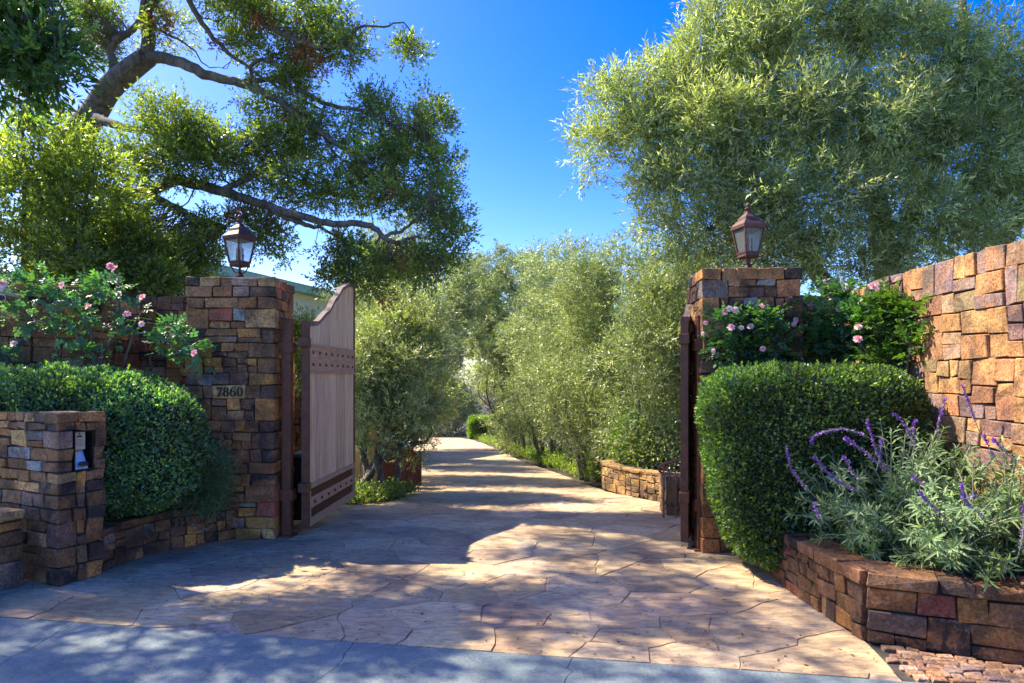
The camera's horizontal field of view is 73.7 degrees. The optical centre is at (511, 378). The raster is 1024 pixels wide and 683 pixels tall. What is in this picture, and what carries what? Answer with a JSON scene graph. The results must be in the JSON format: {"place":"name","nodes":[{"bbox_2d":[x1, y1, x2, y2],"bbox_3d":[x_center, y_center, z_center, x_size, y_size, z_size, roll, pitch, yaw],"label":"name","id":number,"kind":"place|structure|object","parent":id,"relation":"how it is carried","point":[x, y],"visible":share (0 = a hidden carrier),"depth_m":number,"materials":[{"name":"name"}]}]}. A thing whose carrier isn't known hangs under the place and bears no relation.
{"place":"outdoors","nodes":[
{"label":"outdoors","id":0,"kind":"place"},
{"bbox_2d":[0,438,900,680],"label":"driveway","id":1,"kind":"structure","parent":0,"point":[343,601],"depth_m":5.00,"materials":[{"name":"stone"}]},
{"bbox_2d":[0,507,24,590],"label":"planter wall","id":2,"kind":"structure","parent":1,"relation":"on","point":[11,561],"depth_m":4.98,"materials":[{"name":"stone"}]},
{"bbox_2d":[0,410,106,586],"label":"stone pier","id":3,"kind":"structure","parent":1,"relation":"on","point":[52,494],"depth_m":5.16,"materials":[{"name":"brown stone"}]},
{"bbox_2d":[71,430,92,470],"bbox_3d":[-3.296,0.545,5.209,0.135,0.298,0.139,0,0,27],"label":"intercom","id":4,"kind":"object","parent":3,"relation":"attached to","point":[82,457],"visible":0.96,"depth_m":5.20,"materials":[{"name":"black plastic"}]},
{"bbox_2d":[99,503,236,570],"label":"planter wall","id":5,"kind":"structure","parent":1,"relation":"on","point":[128,538],"depth_m":6.01,"materials":[{"name":"stone"}]},
{"bbox_2d":[186,276,294,539],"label":"stone pillar","id":6,"kind":"structure","parent":1,"relation":"on","point":[237,321],"depth_m":6.50,"materials":[{"name":"brown stone"}]},
{"bbox_2d":[137,312,217,378],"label":"climbing rose","id":7,"kind":"object","parent":6,"relation":"attached to","point":[158,334],"visible":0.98,"depth_m":6.38,"materials":[{"name":"plant"}]},
{"bbox_2d":[222,215,256,277],"bbox_3d":[-2.720,-1.298,6.820,0.232,0.677,0.232,0,0,28],"label":"lantern","id":8,"kind":"object","parent":6,"relation":"on","point":[239,238],"visible":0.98,"depth_m":6.77,"materials":[{"name":"metal"}]},
{"bbox_2d":[277,318,297,536],"bbox_3d":[-2.190,0.474,6.660,0.158,2.112,0.158,0,0,3],"label":"gate post","id":9,"kind":"object","parent":1,"relation":"on","point":[287,491],"visible":1,"depth_m":6.62,"materials":[{"name":"brown paint"}]},
{"bbox_2d":[298,283,354,528],"bbox_3d":[-2.003,0.152,7.562,0.092,2.635,1.885,0,0,2],"label":"gate leaf","id":10,"kind":"object","parent":9,"relation":"attached to","point":[326,344],"visible":1,"depth_m":7.42,"materials":[{"name":"brown wood"}]},
{"bbox_2d":[293,451,300,519],"bbox_3d":[-2.198,1.145,7.548,0.252,0.710,0.738,0,0,6],"label":"gate opener","id":11,"kind":"object","parent":1,"relation":"on","point":[296,482],"visible":0.18,"depth_m":7.20,"materials":[{"name":"black plastic"}]},
{"bbox_2d":[293,302,319,421],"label":"green shrub","id":12,"kind":"object","parent":1,"relation":"on","point":[297,330],"visible":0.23,"depth_m":8.06,"materials":[{"name":"green plant"}]},
{"bbox_2d":[345,474,427,504],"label":"ground cover","id":13,"kind":"object","parent":1,"relation":"on","point":[385,489],"visible":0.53,"depth_m":9.40,"materials":[{"name":"green plant"}]},
{"bbox_2d":[376,421,421,485],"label":"garden wall","id":14,"kind":"structure","parent":1,"relation":"on","point":[407,473],"depth_m":11.15,"materials":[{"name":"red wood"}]},
{"bbox_2d":[47,480,893,672],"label":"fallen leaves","id":15,"kind":"object","parent":1,"relation":"on","point":[509,594],"visible":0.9,"depth_m":4.75,"materials":[{"name":"brown plant"}]},
{"bbox_2d":[658,459,679,516],"bbox_3d":[1.892,1.218,7.764,0.467,0.714,0.049,0,0,-6],"label":"railing","id":16,"kind":"object","parent":1,"relation":"on","point":[662,472],"visible":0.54,"depth_m":7.75,"materials":[{"name":"metal"}]},
{"bbox_2d":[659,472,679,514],"bbox_3d":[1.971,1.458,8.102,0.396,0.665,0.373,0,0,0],"label":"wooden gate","id":17,"kind":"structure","parent":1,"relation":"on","point":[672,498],"depth_m":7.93,"materials":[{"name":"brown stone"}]},
{"bbox_2d":[691,315,703,551],"bbox_3d":[1.705,0.484,6.120,0.170,2.092,0.170,0,0,3],"label":"gate post","id":18,"kind":"object","parent":1,"relation":"on","point":[697,342],"visible":0.45,"depth_m":6.08,"materials":[{"name":"brown paint"}]},
{"bbox_2d":[679,276,691,541],"bbox_3d":[1.815,0.152,6.975,0.092,2.635,1.885,0,0,18],"label":"gate leaf","id":19,"kind":"object","parent":18,"relation":"attached to","point":[685,395],"visible":0.64,"depth_m":6.14,"materials":[{"name":"brown paint"}]},
{"bbox_2d":[686,267,803,552],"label":"stone pillar","id":20,"kind":"structure","parent":1,"relation":"on","point":[744,286],"depth_m":5.99,"materials":[{"name":"brown stone"}]},
{"bbox_2d":[731,203,765,267],"bbox_3d":[2.180,-1.292,6.300,0.228,0.663,0.228,0,0,-14],"label":"lantern","id":21,"kind":"object","parent":20,"relation":"on","point":[748,227],"visible":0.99,"depth_m":6.24,"materials":[{"name":"red metal"}]},
{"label":"planter soil","id":22,"kind":"structure","parent":1,"relation":"on","visible":0},
{"bbox_2d":[0,359,220,521],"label":"clipped hedge","id":23,"kind":"object","parent":22,"relation":"on","point":[154,431],"visible":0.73,"depth_m":5.66,"materials":[{"name":"green plant"}]},
{"bbox_2d":[164,433,244,531],"bbox_3d":[-2.818,0.903,6.198,0.777,0.914,0.608,0,0,0],"label":"rosemary bush","id":24,"kind":"object","parent":22,"relation":"on","point":[204,496],"visible":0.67,"depth_m":6.15,"materials":[{"name":"green plant"}]},
{"bbox_2d":[0,617,917,682],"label":"pavement","id":25,"kind":"structure","parent":0,"point":[38,651],"depth_m":3.67,"materials":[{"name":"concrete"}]},
{"bbox_2d":[0,0,1023,384],"label":"sky","id":26,"kind":"structure","parent":0,"point":[505,63],"materials":[{"name":"blue"}]},
{"bbox_2d":[343,385,901,680],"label":"ground","id":27,"kind":"structure","parent":0,"point":[594,483],"depth_m":21.33,"materials":[{"name":"soil"}]},
{"bbox_2d":[0,0,118,137],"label":"broadleaf tree","id":28,"kind":"object","parent":27,"relation":"on","point":[29,63],"visible":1,"depth_m":5.76,"materials":[{"name":"green plant"}]},
{"bbox_2d":[0,88,160,286],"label":"laurel tree","id":29,"kind":"object","parent":27,"relation":"on","point":[61,175],"visible":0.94,"depth_m":7.78,"materials":[{"name":"green plant"}]},
{"bbox_2d":[0,283,190,385],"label":"boundary wall","id":30,"kind":"structure","parent":27,"relation":"on","point":[36,344],"depth_m":6.96,"materials":[{"name":"stone"}]},
{"bbox_2d":[0,285,21,301],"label":"security camera","id":31,"kind":"object","parent":30,"relation":"attached to","point":[3,291],"visible":0.76,"depth_m":6.20,"materials":[{"name":"white plastic"}]},
{"bbox_2d":[0,259,152,372],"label":"climbing rose","id":32,"kind":"object","parent":30,"relation":"attached to","point":[104,287],"visible":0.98,"depth_m":6.33,"materials":[{"name":"plant"}]},
{"bbox_2d":[49,205,200,296],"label":"laurel tree","id":33,"kind":"object","parent":27,"relation":"on","point":[157,279],"visible":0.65,"depth_m":8.44,"materials":[{"name":"green plant"}]},
{"bbox_2d":[1,265,362,376],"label":"house","id":34,"kind":"structure","parent":27,"relation":"on","point":[302,297],"depth_m":18.45,"materials":[{"name":"green paint"}]},
{"bbox_2d":[17,0,483,313],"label":"oak tree","id":35,"kind":"object","parent":27,"relation":"on","point":[195,246],"visible":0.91,"depth_m":9.15,"materials":[{"name":"green plant"}]},
{"bbox_2d":[293,388,300,452],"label":"garden wall","id":36,"kind":"structure","parent":27,"relation":"on","point":[297,432],"depth_m":8.60,"materials":[{"name":"brown stone"}]},
{"bbox_2d":[293,379,375,482],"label":"garden wall","id":37,"kind":"structure","parent":27,"relation":"on","point":[357,462],"depth_m":12.07,"materials":[{"name":"brown stone"}]},
{"bbox_2d":[355,447,392,497],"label":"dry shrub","id":38,"kind":"object","parent":27,"relation":"on","point":[367,471],"visible":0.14,"depth_m":9.38,"materials":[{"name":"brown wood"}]},
{"bbox_2d":[314,210,464,449],"bbox_3d":[-2.399,-0.616,13.043,2.921,5.283,3.114,0,0,28],"label":"olive tree","id":39,"kind":"object","parent":27,"relation":"on","point":[381,241],"visible":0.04,"depth_m":12.92,"materials":[{"name":"green plant"}]},
{"bbox_2d":[351,235,456,366],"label":"olive tree","id":40,"kind":"object","parent":27,"relation":"on","point":[429,312],"depth_m":18.83,"materials":[{"name":"green plant"}]},
{"bbox_2d":[355,271,481,483],"bbox_3d":[-1.787,0.044,10.235,2.667,3.607,2.625,0,0,0],"label":"olive tree","id":41,"kind":"object","parent":27,"relation":"on","point":[391,387],"visible":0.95,"depth_m":10.01,"materials":[{"name":"green plant"}]},
{"bbox_2d":[403,248,509,437],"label":"olive tree","id":42,"kind":"object","parent":27,"relation":"on","point":[464,283],"visible":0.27,"depth_m":25.54,"materials":[{"name":"green plant"}]},
{"bbox_2d":[430,309,483,432],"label":"olive tree","id":43,"kind":"object","parent":27,"relation":"on","point":[480,407],"visible":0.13,"depth_m":46.71,"materials":[{"name":"green plant"}]},
{"bbox_2d":[436,364,490,433],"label":"background tree","id":44,"kind":"object","parent":27,"relation":"on","point":[467,386],"visible":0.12,"depth_m":49.05,"materials":[{"name":"green plant"}]},
{"bbox_2d":[429,388,514,436],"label":"background shrub","id":45,"kind":"object","parent":27,"relation":"on","point":[462,423],"visible":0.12,"depth_m":44.18,"materials":[{"name":"green plant"}]},
{"bbox_2d":[464,358,501,412],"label":"background tree","id":46,"kind":"object","parent":27,"relation":"on","point":[489,381],"visible":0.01,"depth_m":48.85,"materials":[{"name":"green plant"}]},
{"bbox_2d":[466,414,504,438],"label":"clipped hedge","id":47,"kind":"object","parent":27,"relation":"on","point":[473,425],"visible":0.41,"depth_m":39.61,"materials":[{"name":"green plant"}]},
{"bbox_2d":[444,260,532,443],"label":"olive tree","id":48,"kind":"object","parent":27,"relation":"on","point":[486,369],"visible":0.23,"depth_m":30.86,"materials":[{"name":"green plant"}]},
{"bbox_2d":[473,238,548,448],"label":"olive tree","id":49,"kind":"object","parent":27,"relation":"on","point":[499,310],"visible":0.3,"depth_m":24.60,"materials":[{"name":"green plant"}]},
{"bbox_2d":[476,241,579,456],"bbox_3d":[0.650,-0.778,21.047,3.494,6.762,3.415,0,0,0],"label":"olive tree","id":50,"kind":"object","parent":27,"relation":"on","point":[503,409],"visible":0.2,"depth_m":20.81,"materials":[{"name":"green plant"}]},
{"bbox_2d":[475,434,601,481],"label":"ground cover","id":51,"kind":"object","parent":27,"relation":"on","point":[561,461],"visible":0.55,"depth_m":16.09,"materials":[{"name":"green plant"}]},
{"bbox_2d":[488,236,591,464],"bbox_3d":[1.034,-0.719,17.547,3.022,6.037,2.889,0,0,26],"label":"olive tree","id":52,"kind":"object","parent":27,"relation":"on","point":[526,420],"visible":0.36,"depth_m":17.34,"materials":[{"name":"green plant"}]},
{"bbox_2d":[495,278,588,447],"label":"olive tree","id":53,"kind":"object","parent":27,"relation":"on","point":[554,350],"depth_m":27.81,"materials":[{"name":"green plant"}]},
{"bbox_2d":[513,233,641,472],"bbox_3d":[1.462,-0.440,15.031,2.936,5.251,3.204,0,0,0],"label":"olive tree","id":54,"kind":"object","parent":27,"relation":"on","point":[543,419],"visible":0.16,"depth_m":14.66,"materials":[{"name":"green plant"}]},
{"bbox_2d":[508,228,666,481],"bbox_3d":[1.641,-0.411,12.960,2.878,4.819,3.085,0,0,29],"label":"olive tree","id":55,"kind":"object","parent":27,"relation":"on","point":[571,395],"visible":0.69,"depth_m":12.51,"materials":[{"name":"green plant"}]},
{"bbox_2d":[587,248,683,455],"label":"olive tree","id":56,"kind":"object","parent":27,"relation":"on","point":[637,313],"visible":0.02,"depth_m":15.46,"materials":[{"name":"green plant"}]},
{"bbox_2d":[600,458,677,501],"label":"garden wall","id":57,"kind":"structure","parent":27,"relation":"on","point":[644,485],"depth_m":9.94,"materials":[{"name":"brown stone"}]},
{"bbox_2d":[575,221,724,476],"bbox_3d":[2.599,-0.428,11.005,3.227,4.665,2.710,0,0,-21],"label":"olive tree","id":58,"kind":"object","parent":27,"relation":"on","point":[657,332],"visible":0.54,"depth_m":10.71,"materials":[{"name":"green plant"}]},
{"bbox_2d":[642,226,803,435],"bbox_3d":[4.099,-0.486,13.078,3.540,5.171,3.158,0,0,10],"label":"olive tree","id":59,"kind":"object","parent":27,"relation":"on","point":[710,268],"visible":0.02,"depth_m":13.02,"materials":[{"name":"green plant"}]},
{"bbox_2d":[550,0,1023,301],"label":"olive tree","id":60,"kind":"object","parent":27,"relation":"on","point":[954,110],"visible":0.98,"depth_m":8.51,"materials":[{"name":"green plant"}]},
{"bbox_2d":[757,531,1023,665],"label":"planter wall","id":61,"kind":"structure","parent":27,"relation":"on","point":[877,601],"depth_m":3.88,"materials":[{"name":"stone"}]},
{"bbox_2d":[802,239,1023,513],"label":"boundary wall","id":62,"kind":"structure","parent":27,"relation":"on","point":[974,343],"depth_m":4.66,"materials":[{"name":"stone"}]},
{"bbox_2d":[695,276,911,371],"bbox_3d":[2.477,-0.430,5.968,1.782,1.074,1.146,0,0,0],"label":"climbing rose","id":63,"kind":"object","parent":62,"relation":"attached to","point":[822,338],"visible":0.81,"depth_m":5.88,"materials":[{"name":"plant"}]},
{"bbox_2d":[827,278,842,288],"bbox_3d":[3.174,-0.902,6.767,0.130,0.166,0.175,0,0,0],"label":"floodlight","id":64,"kind":"object","parent":62,"relation":"attached to","point":[830,279],"visible":0.24,"depth_m":6.71,"materials":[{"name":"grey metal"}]},
{"bbox_2d":[844,276,935,373],"bbox_3d":[3.219,-0.403,5.546,0.693,0.905,0.918,0,0,-33],"label":"climbing rose","id":65,"kind":"object","parent":62,"relation":"attached to","point":[894,319],"visible":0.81,"depth_m":5.54,"materials":[{"name":"plant"}]},
{"bbox_2d":[869,643,1023,682],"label":"cobble strip","id":66,"kind":"object","parent":27,"relation":"on","point":[909,664],"visible":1,"depth_m":3.59,"materials":[{"name":"stone"}]},
{"bbox_2d":[905,558,1009,575],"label":"planter soil","id":67,"kind":"structure","parent":27,"relation":"on","point":[921,563],"depth_m":4.42,"materials":[{"name":"brown soil"}]},
{"bbox_2d":[694,358,933,574],"bbox_3d":[2.356,0.689,5.439,1.724,1.707,1.194,0,0,0],"label":"clipped hedge","id":68,"kind":"object","parent":67,"relation":"on","point":[749,426],"visible":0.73,"depth_m":5.01,"materials":[{"name":"green plant"}]},
{"bbox_2d":[783,444,923,545],"bbox_3d":[2.348,0.834,4.674,0.929,0.804,1.510,0,0,19],"label":"sage plant","id":69,"kind":"object","parent":67,"relation":"on","point":[816,514],"visible":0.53,"depth_m":4.71,"materials":[{"name":"green plant"}]},
{"bbox_2d":[809,475,933,564],"bbox_3d":[2.378,0.939,4.412,0.714,0.608,0.688,0,0,-15],"label":"sage plant","id":70,"kind":"object","parent":67,"relation":"on","point":[870,539],"visible":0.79,"depth_m":4.31,"materials":[{"name":"green plant"}]},
{"bbox_2d":[809,412,978,557],"bbox_3d":[2.605,0.725,4.558,1.066,1.001,1.016,0,0,28],"label":"sage plant","id":71,"kind":"object","parent":67,"relation":"on","point":[920,470],"visible":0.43,"depth_m":4.44,"materials":[{"name":"green plant"}]},
{"bbox_2d":[866,384,1008,527],"bbox_3d":[2.899,0.629,4.715,0.900,1.190,0.896,0,0,36],"label":"sage plant","id":72,"kind":"object","parent":67,"relation":"on","point":[991,461],"visible":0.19,"depth_m":4.54,"materials":[{"name":"green plant"}]},
{"bbox_2d":[879,502,1023,592],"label":"sage plant","id":73,"kind":"object","parent":67,"relation":"on","point":[932,543],"visible":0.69,"depth_m":3.88,"materials":[{"name":"green plant"}]},
{"bbox_2d":[884,459,1023,579],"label":"sage plant","id":74,"kind":"object","parent":67,"relation":"on","point":[967,521],"visible":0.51,"depth_m":3.93,"materials":[{"name":"green plant"}]},
{"bbox_2d":[937,435,1023,576],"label":"sage plant","id":75,"kind":"object","parent":67,"relation":"on","point":[1017,542],"visible":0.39,"depth_m":4.03,"materials":[{"name":"green plant"}]},
{"bbox_2d":[906,173,1023,268],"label":"background tree","id":76,"kind":"object","parent":27,"relation":"on","point":[928,263],"visible":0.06,"depth_m":15.15,"materials":[{"name":"green plant"}]},
{"bbox_2d":[626,457,679,472],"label":"planter soil","id":77,"kind":"structure","parent":0,"point":[667,470],"depth_m":10.48,"materials":[{"name":"brown soil"}]},
{"bbox_2d":[583,407,679,482],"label":"ground cover","id":78,"kind":"object","parent":77,"relation":"on","point":[648,454],"visible":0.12,"depth_m":10.35,"materials":[{"name":"green plant"}]},
{"bbox_2d":[599,398,668,466],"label":"fern shrub","id":79,"kind":"object","parent":77,"relation":"on","point":[625,453],"visible":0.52,"depth_m":10.65,"materials":[{"name":"green plant"}]}
]}

